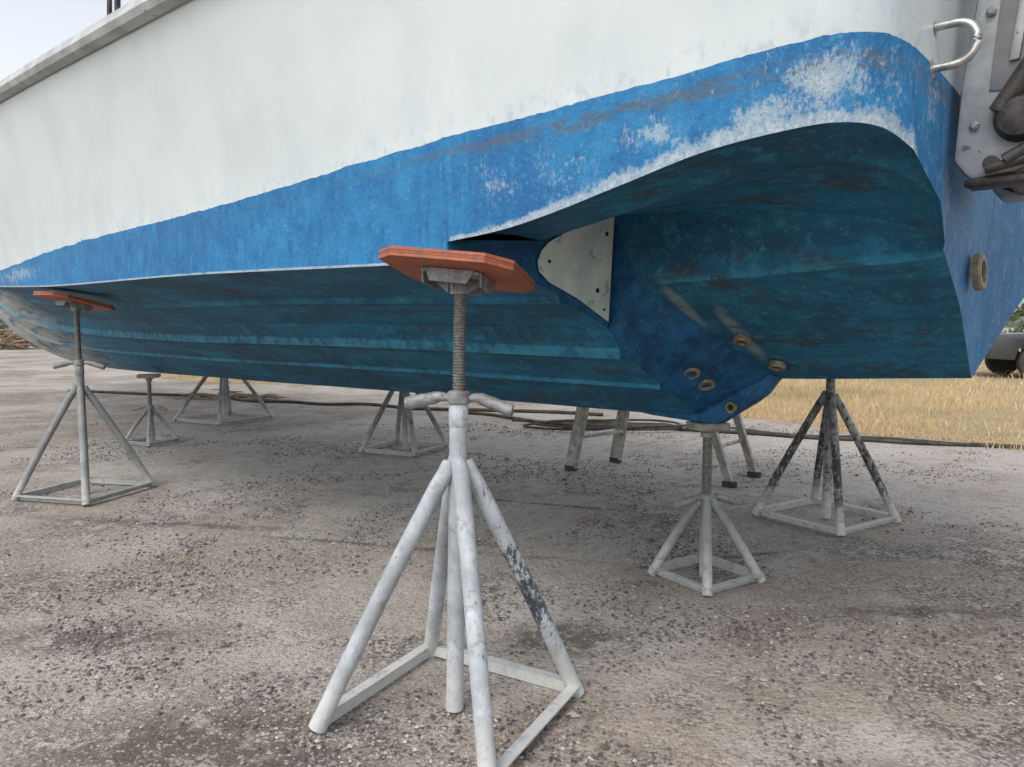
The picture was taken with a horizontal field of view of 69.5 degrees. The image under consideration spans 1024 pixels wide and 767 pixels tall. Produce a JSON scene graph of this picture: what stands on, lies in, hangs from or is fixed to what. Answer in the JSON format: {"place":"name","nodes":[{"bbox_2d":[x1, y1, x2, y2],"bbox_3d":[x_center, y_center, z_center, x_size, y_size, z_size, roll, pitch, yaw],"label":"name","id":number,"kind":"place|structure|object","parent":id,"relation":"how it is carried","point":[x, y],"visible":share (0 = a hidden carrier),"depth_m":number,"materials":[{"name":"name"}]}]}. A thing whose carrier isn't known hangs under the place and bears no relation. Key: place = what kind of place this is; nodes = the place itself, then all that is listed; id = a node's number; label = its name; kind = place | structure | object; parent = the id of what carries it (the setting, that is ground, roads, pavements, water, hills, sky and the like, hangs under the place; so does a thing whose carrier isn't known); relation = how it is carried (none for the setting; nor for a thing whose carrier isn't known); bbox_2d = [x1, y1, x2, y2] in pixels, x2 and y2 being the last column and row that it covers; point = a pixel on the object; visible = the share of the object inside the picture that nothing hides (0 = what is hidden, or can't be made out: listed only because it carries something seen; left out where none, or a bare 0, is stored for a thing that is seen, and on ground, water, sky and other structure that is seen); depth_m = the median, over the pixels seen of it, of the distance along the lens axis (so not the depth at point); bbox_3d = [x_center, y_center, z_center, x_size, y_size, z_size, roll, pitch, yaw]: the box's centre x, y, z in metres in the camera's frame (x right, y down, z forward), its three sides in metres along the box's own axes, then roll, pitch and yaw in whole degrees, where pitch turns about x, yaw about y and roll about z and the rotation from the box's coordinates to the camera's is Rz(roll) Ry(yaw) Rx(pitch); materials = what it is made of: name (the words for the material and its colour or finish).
{"place":"outdoors","nodes":[
{"label":"outdoors","id":0,"kind":"place"},
{"bbox_2d":[0,328,1023,766],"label":"ground","id":1,"kind":"structure","parent":0,"point":[690,710],"depth_m":3.34,"materials":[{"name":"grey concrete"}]},
{"bbox_2d":[0,329,40,348],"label":"brush pile","id":2,"kind":"object","parent":1,"relation":"on","point":[7,340],"visible":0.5,"depth_m":36.89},
{"bbox_2d":[10,291,155,505],"bbox_3d":[-3.037,0.077,5.213,0.654,1.441,0.658,1,5,15],"label":"boat stand","id":3,"kind":"object","parent":1,"relation":"on","point":[80,390],"visible":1,"depth_m":5.15,"materials":[{"name":"grey paint"}]},
{"bbox_2d":[125,374,180,446],"bbox_3d":[-3.671,0.261,7.483,0.389,0.710,0.406,2,5,26],"label":"keel stand","id":4,"kind":"object","parent":1,"relation":"on","point":[149,411],"visible":0.99,"depth_m":7.46,"materials":[{"name":"grey paint"}]},
{"bbox_2d":[172,377,273,425],"bbox_3d":[-3.668,-0.251,9.384,0.915,1.440,0.898,3,5,30],"label":"boat stand","id":5,"kind":"object","parent":1,"relation":"on","point":[224,396],"visible":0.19,"depth_m":9.39,"materials":[{"name":"grey paint"}]},
{"bbox_2d":[166,389,290,400],"bbox_3d":[-4.569,0.178,11.909,2.018,0.174,0.683,0,5,0],"label":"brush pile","id":6,"kind":"object","parent":1,"relation":"on","point":[250,396],"visible":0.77,"depth_m":11.90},
{"bbox_2d":[68,389,602,415],"bbox_3d":[-3.418,0.275,11.500,9.870,0.048,0.470,2,5,23],"label":"garden hose","id":7,"kind":"object","parent":1,"relation":"on","point":[376,404],"visible":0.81,"depth_m":11.06,"materials":[{"name":"rubber"}]},
{"bbox_2d":[358,391,448,456],"bbox_3d":[-1.031,-0.059,7.067,0.650,1.415,0.651,2,5,25],"label":"boat stand","id":8,"kind":"object","parent":1,"relation":"on","point":[404,414],"visible":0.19,"depth_m":7.07,"materials":[{"name":"grey paint"}]},
{"bbox_2d":[309,245,584,766],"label":"boat stand","id":9,"kind":"object","parent":1,"relation":"on","point":[457,480],"visible":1,"depth_m":2.20,"materials":[{"name":"metal"}]},
{"bbox_2d":[0,303,1023,334],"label":"distant trees","id":10,"kind":"object","parent":1,"relation":"on","point":[1017,314],"depth_m":73.60,"materials":[{"name":"green plant"}]},
{"bbox_2d":[565,407,760,487],"bbox_3d":[1.182,-0.382,5.867,1.460,2.240,0.699,3,5,32],"label":"stepladder","id":11,"kind":"object","parent":1,"relation":"on","point":[579,434],"visible":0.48,"depth_m":6.02,"materials":[{"name":"metal"}]},
{"bbox_2d":[647,421,765,596],"bbox_3d":[0.916,0.556,3.474,0.403,0.753,0.404,-3,5,-33],"label":"keel stand","id":12,"kind":"object","parent":1,"relation":"on","point":[704,501],"visible":1,"depth_m":3.44,"materials":[{"name":"grey paint"}]},
{"bbox_2d":[0,0,1023,423],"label":"fishing boat","id":13,"kind":"object","parent":12,"relation":"on","point":[710,210],"visible":0.98,"depth_m":2.61,"materials":[{"name":"blue paint"}]},
{"bbox_2d":[954,0,1023,202],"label":"outboard motor","id":14,"kind":"object","parent":13,"relation":"attached to","point":[989,150],"visible":0.99,"depth_m":1.82,"materials":[{"name":"grey paint"}]},
{"bbox_2d":[512,419,945,441],"bbox_3d":[2.211,0.498,8.403,4.685,0.088,0.960,1,5,12],"label":"garden hose","id":15,"kind":"object","parent":1,"relation":"on","point":[647,427],"visible":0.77,"depth_m":8.32,"materials":[{"name":"rubber"}]},
{"bbox_2d":[468,411,1023,448],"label":"garden hose","id":16,"kind":"object","parent":1,"relation":"on","point":[934,443],"visible":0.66,"depth_m":7.80,"materials":[{"name":"rubber"}]},
{"bbox_2d":[752,379,901,536],"bbox_3d":[1.944,0.151,4.527,0.634,1.394,0.630,-3,5,-33],"label":"boat stand","id":17,"kind":"object","parent":1,"relation":"on","point":[831,403],"visible":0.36,"depth_m":4.51,"materials":[{"name":"paint"}]},
{"bbox_2d":[0,0,1023,327],"label":"sky","id":18,"kind":"structure","parent":0,"point":[29,29],"materials":[{"name":"white"}]},
{"bbox_2d":[146,348,1023,450],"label":"grass ground","id":19,"kind":"structure","parent":0,"point":[1001,378],"depth_m":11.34,"materials":[{"name":"beige plant"}]},
{"bbox_2d":[985,333,1023,374],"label":"parked pickup truck","id":20,"kind":"object","parent":19,"relation":"on","point":[1004,354],"visible":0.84,"depth_m":16.53,"materials":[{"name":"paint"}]}
]}

